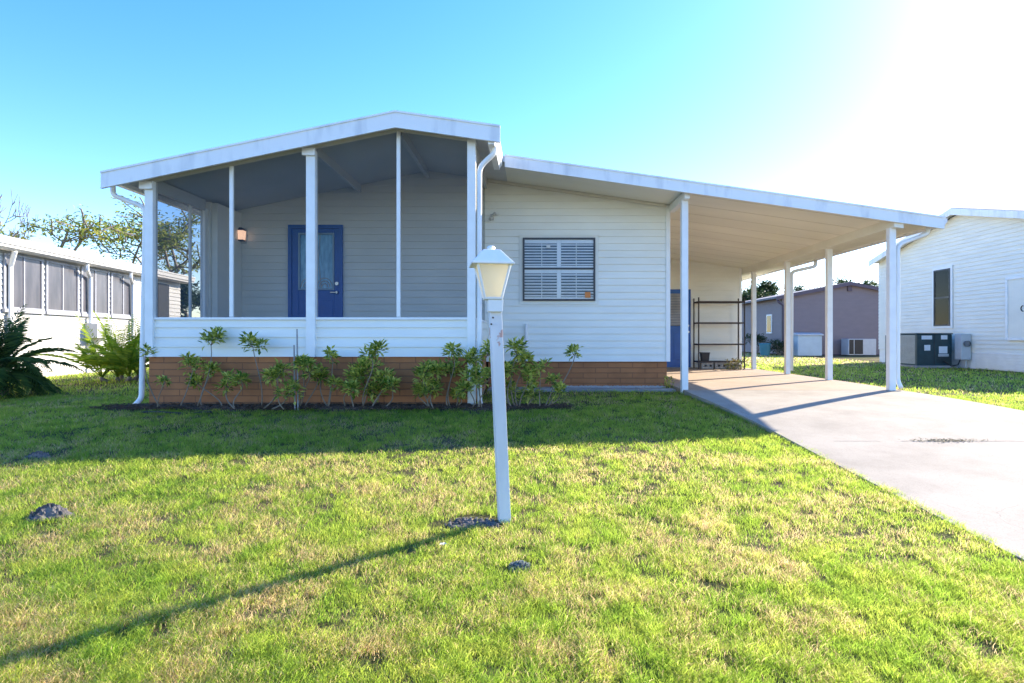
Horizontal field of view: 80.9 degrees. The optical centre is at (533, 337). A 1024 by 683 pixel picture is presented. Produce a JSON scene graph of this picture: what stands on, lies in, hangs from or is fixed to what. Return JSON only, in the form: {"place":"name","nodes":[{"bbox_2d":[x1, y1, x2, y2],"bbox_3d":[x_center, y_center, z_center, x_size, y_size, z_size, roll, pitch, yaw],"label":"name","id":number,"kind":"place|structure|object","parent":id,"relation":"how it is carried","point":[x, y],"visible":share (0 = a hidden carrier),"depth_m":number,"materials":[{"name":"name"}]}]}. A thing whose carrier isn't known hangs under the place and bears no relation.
{"place":"outdoors","nodes":[
{"label":"outdoors","id":0,"kind":"place"},
{"bbox_2d":[0,234,195,376],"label":"neighbour house","id":1,"kind":"structure","parent":0,"point":[56,289],"depth_m":13.86,"materials":[{"name":"white"}]},
{"bbox_2d":[2,252,44,313],"bbox_3d":[-10.620,-1.115,12.509,0.056,1.190,1.140,0,0,-6],"label":"window","id":2,"kind":"structure","parent":1,"relation":"in","point":[28,271],"depth_m":12.55,"materials":[{"name":"grey glass"}]},
{"bbox_2d":[45,260,80,315],"bbox_3d":[-10.747,-1.115,13.702,0.056,1.190,1.140,0,0,-6],"label":"window","id":3,"kind":"structure","parent":1,"relation":"in","point":[61,279],"depth_m":13.66,"materials":[{"name":"grey glass"}]},
{"bbox_2d":[81,266,110,317],"bbox_3d":[-10.875,-1.115,14.895,0.056,1.190,1.140,0,0,-6],"label":"window","id":4,"kind":"structure","parent":1,"relation":"in","point":[100,278],"depth_m":14.94,"materials":[{"name":"white glass"}]},
{"bbox_2d":[111,272,136,318],"bbox_3d":[-11.003,-1.115,16.089,0.056,1.190,1.140,0,0,-6],"label":"window","id":5,"kind":"structure","parent":1,"relation":"in","point":[120,283],"depth_m":15.97,"materials":[{"name":"white glass"}]},
{"bbox_2d":[158,283,168,316],"bbox_3d":[-11.244,-0.540,18.212,0.015,2.200,0.656,0,0,-6],"label":"window","id":6,"kind":"structure","parent":1,"relation":"in","point":[163,289],"depth_m":18.19,"materials":[{"name":"grey glass"}]},
{"bbox_2d":[0,352,1023,682],"bbox_3d":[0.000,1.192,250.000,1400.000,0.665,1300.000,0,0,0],"label":"ground","id":7,"kind":"structure","parent":0,"point":[946,534],"depth_m":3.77,"materials":[{"name":"green plant"}]},
{"bbox_2d":[0,190,37,239],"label":"bare tree","id":8,"kind":"object","parent":7,"relation":"on","point":[19,216],"visible":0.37,"depth_m":24.38,"materials":[{"name":"grey plant"}]},
{"bbox_2d":[5,230,34,240],"bbox_3d":[-20.101,-1.822,21.948,3.134,5.758,3.259,0,0,27],"label":"yellow tree","id":9,"kind":"object","parent":7,"relation":"on","point":[21,234],"visible":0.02,"depth_m":22.56,"materials":[{"name":"grey plant"}]},
{"bbox_2d":[24,451,50,458],"bbox_3d":[-4.415,1.041,5.341,0.232,0.076,0.169,0,0,0],"label":"dirt mound","id":10,"kind":"object","parent":7,"relation":"on","point":[37,454],"visible":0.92,"depth_m":5.31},
{"bbox_2d":[0,304,83,398],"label":"palm","id":11,"kind":"object","parent":7,"relation":"on","point":[27,373],"visible":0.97,"depth_m":8.86,"materials":[{"name":"green plant"}]},
{"bbox_2d":[23,503,74,523],"bbox_3d":[-3.162,1.129,3.903,0.283,0.115,0.224,0,0,19],"label":"dirt mound","id":12,"kind":"object","parent":7,"relation":"on","point":[49,510],"visible":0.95,"depth_m":3.87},
{"bbox_2d":[18,310,148,381],"bbox_3d":[-8.180,0.183,11.892,2.632,1.534,2.638,0,0,0],"label":"palm","id":13,"kind":"object","parent":7,"relation":"on","point":[116,357],"visible":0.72,"depth_m":11.62,"materials":[{"name":"green plant"}]},
{"bbox_2d":[0,193,199,275],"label":"poinciana tree","id":14,"kind":"object","parent":7,"relation":"on","point":[167,241],"visible":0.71,"depth_m":25.94,"materials":[{"name":"green plant"}]},
{"bbox_2d":[138,411,211,413],"bbox_3d":[-4.387,0.914,7.330,0.883,0.044,0.053,0,0,0],"label":"edging strip","id":15,"kind":"object","parent":7,"relation":"on","point":[165,412],"visible":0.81,"depth_m":7.33,"materials":[{"name":"black plastic"}]},
{"bbox_2d":[180,281,199,316],"bbox_3d":[-23.896,-1.706,39.386,5.106,5.658,5.364,0,0,0],"label":"distant tree","id":16,"kind":"object","parent":7,"relation":"on","point":[184,296],"visible":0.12,"depth_m":38.72,"materials":[{"name":"green plant"}]},
{"bbox_2d":[192,287,199,312],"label":"distant tree","id":17,"kind":"object","parent":7,"relation":"on","point":[193,308],"depth_m":46.07,"materials":[{"name":"green plant"}]},
{"bbox_2d":[258,357,305,409],"bbox_3d":[-3.137,0.569,7.476,0.609,0.658,0.338,0,0,15],"label":"leafy shrub","id":18,"kind":"object","parent":7,"relation":"on","point":[277,372],"visible":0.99,"depth_m":7.46,"materials":[{"name":"green plant"}]},
{"bbox_2d":[88,402,573,411],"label":"mulch","id":19,"kind":"object","parent":7,"relation":"on","point":[177,406],"visible":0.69,"depth_m":7.63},
{"bbox_2d":[136,343,171,408],"bbox_3d":[-4.737,0.471,7.526,0.440,0.846,0.258,0,0,0],"label":"leafy shrub","id":20,"kind":"object","parent":19,"relation":"on","point":[159,377],"visible":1,"depth_m":7.51,"materials":[{"name":"green plant"}]},
{"bbox_2d":[177,326,226,406],"bbox_3d":[-4.283,0.364,7.773,0.599,1.062,0.358,0,0,-25],"label":"leafy shrub","id":21,"kind":"object","parent":19,"relation":"on","point":[192,360],"visible":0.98,"depth_m":7.76,"materials":[{"name":"green plant"}]},
{"bbox_2d":[214,368,251,409],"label":"leafy shrub","id":22,"kind":"object","parent":19,"relation":"on","point":[237,377],"visible":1,"depth_m":7.58,"materials":[{"name":"green plant"}]},
{"bbox_2d":[238,331,269,404],"bbox_3d":[-3.612,0.400,7.742,0.392,0.982,0.330,0,0,0],"label":"leafy shrub","id":23,"kind":"object","parent":19,"relation":"on","point":[252,340],"visible":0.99,"depth_m":7.71,"materials":[{"name":"green plant"}]},
{"bbox_2d":[293,345,295,409],"bbox_3d":[-3.014,0.499,7.550,0.033,0.822,0.017,0,0,0],"label":"plant stake","id":24,"kind":"object","parent":19,"relation":"on","point":[294,373],"visible":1,"depth_m":7.54,"materials":[{"name":"grey wood"}]},
{"bbox_2d":[296,329,298,409],"bbox_3d":[-2.976,0.398,7.550,0.032,1.024,0.017,0,0,0],"label":"plant stake","id":25,"kind":"object","parent":19,"relation":"on","point":[297,370],"visible":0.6,"depth_m":7.54,"materials":[{"name":"grey wood"}]},
{"bbox_2d":[292,354,329,407],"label":"leafy shrub","id":26,"kind":"object","parent":19,"relation":"on","point":[303,360],"visible":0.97,"depth_m":7.53,"materials":[{"name":"green plant"}]},
{"bbox_2d":[314,345,344,405],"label":"leafy shrub","id":27,"kind":"object","parent":19,"relation":"on","point":[329,352],"visible":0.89,"depth_m":7.68,"materials":[{"name":"green plant"}]},
{"bbox_2d":[340,339,401,406],"bbox_3d":[-2.083,0.451,7.619,0.841,0.893,0.633,0,0,0],"label":"leafy shrub","id":28,"kind":"object","parent":19,"relation":"on","point":[388,378],"visible":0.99,"depth_m":7.58,"materials":[{"name":"green plant"}]},
{"bbox_2d":[410,358,452,408],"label":"leafy shrub","id":29,"kind":"object","parent":19,"relation":"on","point":[424,387],"visible":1,"depth_m":7.61,"materials":[{"name":"green plant"}]},
{"bbox_2d":[441,341,473,405],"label":"leafy shrub","id":30,"kind":"object","parent":19,"relation":"on","point":[455,391],"visible":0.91,"depth_m":7.68,"materials":[{"name":"green plant"}]},
{"bbox_2d":[458,339,491,407],"bbox_3d":[-0.694,0.450,7.620,0.594,0.890,0.590,0,0,0],"label":"leafy shrub","id":31,"kind":"object","parent":19,"relation":"on","point":[477,379],"visible":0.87,"depth_m":7.57,"materials":[{"name":"green plant"}]},
{"bbox_2d":[503,335,543,406],"bbox_3d":[-0.198,0.427,7.659,0.671,0.937,0.475,0,0,16],"label":"leafy shrub","id":32,"kind":"object","parent":19,"relation":"on","point":[531,383],"visible":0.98,"depth_m":7.64,"materials":[{"name":"green plant"}]},
{"bbox_2d":[530,343,583,407],"bbox_3d":[0.288,0.481,7.721,0.720,0.835,0.462,0,0,0],"label":"leafy shrub","id":33,"kind":"object","parent":19,"relation":"on","point":[559,384],"visible":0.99,"depth_m":7.66,"materials":[{"name":"green plant"}]},
{"bbox_2d":[444,517,499,529],"bbox_3d":[-0.385,1.167,3.795,0.363,0.058,0.203,0,0,0],"label":"sandy patch","id":34,"kind":"object","parent":7,"relation":"on","point":[472,521],"visible":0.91,"depth_m":3.77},
{"bbox_2d":[469,246,514,523],"bbox_3d":[-0.261,0.400,3.739,0.273,1.944,0.275,0,0,-10],"label":"lamp post","id":35,"kind":"object","parent":7,"relation":"on","point":[491,265],"visible":0.94,"depth_m":3.74,"materials":[{"name":"white metal"}]},
{"bbox_2d":[508,560,531,572],"bbox_3d":[-0.077,1.212,3.185,0.131,0.057,0.109,0,0,0],"label":"stone patch","id":36,"kind":"object","parent":7,"relation":"on","point":[521,564],"visible":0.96,"depth_m":3.17,"materials":[{"name":"grey stone"}]},
{"bbox_2d":[100,110,946,404],"bbox_3d":[0.305,-0.971,15.034,11.869,3.962,14.532,0,0,0],"label":"mobile home","id":37,"kind":"object","parent":7,"relation":"on","point":[347,238],"visible":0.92,"depth_m":10.15,"materials":[{"name":"white plastic"}]},
{"bbox_2d":[288,225,342,316],"bbox_3d":[-3.700,-0.858,10.142,0.920,2.115,0.087,0,0,0],"label":"front door","id":38,"kind":"structure","parent":37,"relation":"in","point":[330,237],"depth_m":10.16,"materials":[{"name":"blue paint"}]},
{"bbox_2d":[519,234,598,303],"bbox_3d":[0.422,-1.169,10.151,1.365,1.187,0.058,0,0,0],"label":"window","id":39,"kind":"structure","parent":37,"relation":"in","point":[555,268],"depth_m":10.16,"materials":[{"name":"white glass"}]},
{"bbox_2d":[667,289,690,366],"bbox_3d":[3.635,-0.255,15.635,0.910,2.030,0.100,0,0,0],"label":"carport door","id":40,"kind":"structure","parent":37,"relation":"in","point":[674,293],"depth_m":15.65,"materials":[{"name":"blue paint"}]},
{"bbox_2d":[724,357,748,369],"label":"weed","id":41,"kind":"object","parent":7,"relation":"on","point":[738,362],"visible":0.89,"depth_m":14.93,"materials":[{"name":"green plant"}]},
{"bbox_2d":[742,332,768,353],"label":"garden shrub","id":42,"kind":"object","parent":7,"relation":"on","point":[759,338],"visible":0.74,"depth_m":30.92,"materials":[{"name":"green plant"}]},
{"bbox_2d":[742,284,776,300],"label":"distant tree","id":43,"kind":"object","parent":7,"relation":"on","point":[746,295],"visible":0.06,"depth_m":48.76,"materials":[{"name":"green plant"}]},
{"bbox_2d":[742,278,783,296],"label":"distant tree","id":44,"kind":"object","parent":7,"relation":"on","point":[770,286],"visible":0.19,"depth_m":51.50,"materials":[{"name":"green plant"}]},
{"bbox_2d":[759,343,770,355],"bbox_3d":[11.350,0.560,29.500,0.565,0.600,0.580,0,0,0],"label":"rubbish bin","id":45,"kind":"object","parent":7,"relation":"on","point":[764,348],"visible":0.91,"depth_m":29.29,"materials":[{"name":"teal plastic"}]},
{"bbox_2d":[765,339,783,355],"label":"garden shrub","id":46,"kind":"object","parent":7,"relation":"on","point":[776,344],"visible":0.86,"depth_m":29.44,"materials":[{"name":"green plant"}]},
{"bbox_2d":[793,282,823,291],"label":"distant tree","id":47,"kind":"object","parent":7,"relation":"on","point":[798,288],"visible":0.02,"depth_m":59.51,"materials":[{"name":"green plant"}]},
{"bbox_2d":[793,333,823,355],"bbox_3d":[13.365,0.300,29.400,1.290,1.120,0.800,0,0,0],"label":"storage box","id":48,"kind":"object","parent":7,"relation":"on","point":[807,344],"visible":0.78,"depth_m":29.05,"materials":[{"name":"white plastic"}]},
{"bbox_2d":[833,275,877,286],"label":"distant tree","id":49,"kind":"object","parent":7,"relation":"on","point":[838,280],"visible":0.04,"depth_m":58.24,"materials":[{"name":"green plant"}]},
{"bbox_2d":[841,339,875,354],"bbox_3d":[15.925,0.435,29.442,1.350,0.790,0.715,0,0,0],"label":"air conditioner","id":50,"kind":"object","parent":7,"relation":"on","point":[858,346],"visible":1,"depth_m":29.10,"materials":[{"name":"grey metal"}]},
{"bbox_2d":[881,335,885,363],"bbox_3d":[11.790,0.395,19.250,0.780,0.970,0.900,0,0,0],"label":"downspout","id":51,"kind":"object","parent":7,"relation":"on","point":[885,350],"visible":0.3,"depth_m":19.58,"materials":[{"name":"white metal"}]},
{"bbox_2d":[900,333,957,367],"bbox_3d":[11.490,0.375,17.625,1.180,1.030,1.050,0,0,0],"label":"air conditioner","id":52,"kind":"object","parent":7,"relation":"on","point":[925,350],"visible":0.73,"depth_m":17.22,"materials":[{"name":"metal"}]},
{"bbox_2d":[869,208,1023,371],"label":"neighbour house","id":53,"kind":"structure","parent":7,"relation":"on","point":[962,272],"depth_m":16.86,"materials":[{"name":"white"}]},
{"bbox_2d":[932,265,952,328],"bbox_3d":[12.257,-1.210,18.020,0.045,1.840,0.860,0,0,0],"label":"window","id":54,"kind":"structure","parent":53,"relation":"in","point":[942,277],"depth_m":18.00,"materials":[{"name":"grey glass"}]},
{"bbox_2d":[943,334,970,367],"bbox_3d":[11.982,0.370,16.964,0.585,0.980,0.408,0,0,0],"label":"utility box","id":55,"kind":"object","parent":53,"relation":"attached to","point":[962,346],"visible":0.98,"depth_m":16.85,"materials":[{"name":"grey metal"}]},
{"bbox_2d":[1005,275,1023,339],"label":"hatch door","id":56,"kind":"structure","parent":53,"relation":"in","point":[1014,286],"depth_m":15.28,"materials":[{"name":"beige metal"}]},
{"bbox_2d":[0,0,1023,316],"label":"sky","id":57,"kind":"structure","parent":0,"point":[906,105],"materials":[{"name":"blue"}]},
{"bbox_2d":[13,352,1023,395],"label":"grass","id":58,"kind":"structure","parent":0,"point":[926,372],"depth_m":12.59,"materials":[{"name":"green plant"}]},
{"bbox_2d":[487,387,675,391],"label":"path","id":59,"kind":"structure","parent":0,"point":[581,389],"depth_m":9.63,"materials":[{"name":"concrete"}]},
{"bbox_2d":[551,385,665,387],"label":"gravel","id":60,"kind":"structure","parent":59,"relation":"on","point":[629,386],"depth_m":9.99,"materials":[{"name":"grey gravel"}]},
{"bbox_2d":[660,376,673,387],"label":"weed","id":61,"kind":"object","parent":59,"relation":"on","point":[669,385],"visible":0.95,"depth_m":9.89,"materials":[{"name":"green plant"}]},
{"bbox_2d":[667,368,896,392],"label":"carport slab","id":62,"kind":"structure","parent":0,"point":[729,379],"depth_m":10.83,"materials":[{"name":"grey concrete"}]},
{"bbox_2d":[699,363,712,368],"bbox_3d":[4.380,0.704,15.245,0.300,0.147,0.190,0,0,0],"label":"concrete block","id":63,"kind":"object","parent":62,"relation":"on","point":[706,366],"depth_m":15.15,"materials":[{"name":"grey concrete"}]},
{"bbox_2d":[693,297,744,368],"bbox_3d":[4.705,-0.120,15.275,1.178,1.800,0.486,0,0,0],"label":"shelving rack","id":64,"kind":"object","parent":62,"relation":"on","point":[698,323],"visible":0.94,"depth_m":15.04,"materials":[{"name":"metal"}]},
{"bbox_2d":[699,352,709,360],"bbox_3d":[4.340,0.471,15.250,0.212,0.212,0.212,0,0,0],"label":"plant pot","id":65,"kind":"object","parent":64,"relation":"on","point":[704,356],"visible":1,"depth_m":15.16,"materials":[{"name":"black plastic"}]},
{"bbox_2d":[713,363,726,368],"bbox_3d":[4.720,0.704,15.245,0.300,0.147,0.190,0,0,0],"label":"concrete block","id":66,"kind":"object","parent":62,"relation":"on","point":[719,366],"depth_m":15.15,"materials":[{"name":"grey concrete"}]},
{"bbox_2d":[742,282,879,354],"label":"mauve house","id":67,"kind":"structure","parent":0,"point":[855,310],"depth_m":29.99,"materials":[{"name":"purple"}]},
{"bbox_2d":[766,314,771,332],"bbox_3d":[12.365,-0.740,31.550,0.042,1.000,0.700,0,0,0],"label":"window","id":68,"kind":"structure","parent":67,"relation":"in","point":[768,317],"depth_m":31.47,"materials":[{"name":"beige glass"}]},
{"bbox_2d":[684,390,1023,560],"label":"driveway","id":69,"kind":"structure","parent":0,"point":[977,486],"depth_m":5.78,"materials":[{"name":"concrete"}]},
{"bbox_2d":[899,438,984,441],"bbox_3d":[4.000,0.984,5.800,0.962,0.027,0.171,0,0,0],"label":"dark stain","id":70,"kind":"object","parent":69,"relation":"on","point":[957,439],"visible":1,"depth_m":5.80,"materials":[{"name":"grey concrete"}]}
]}

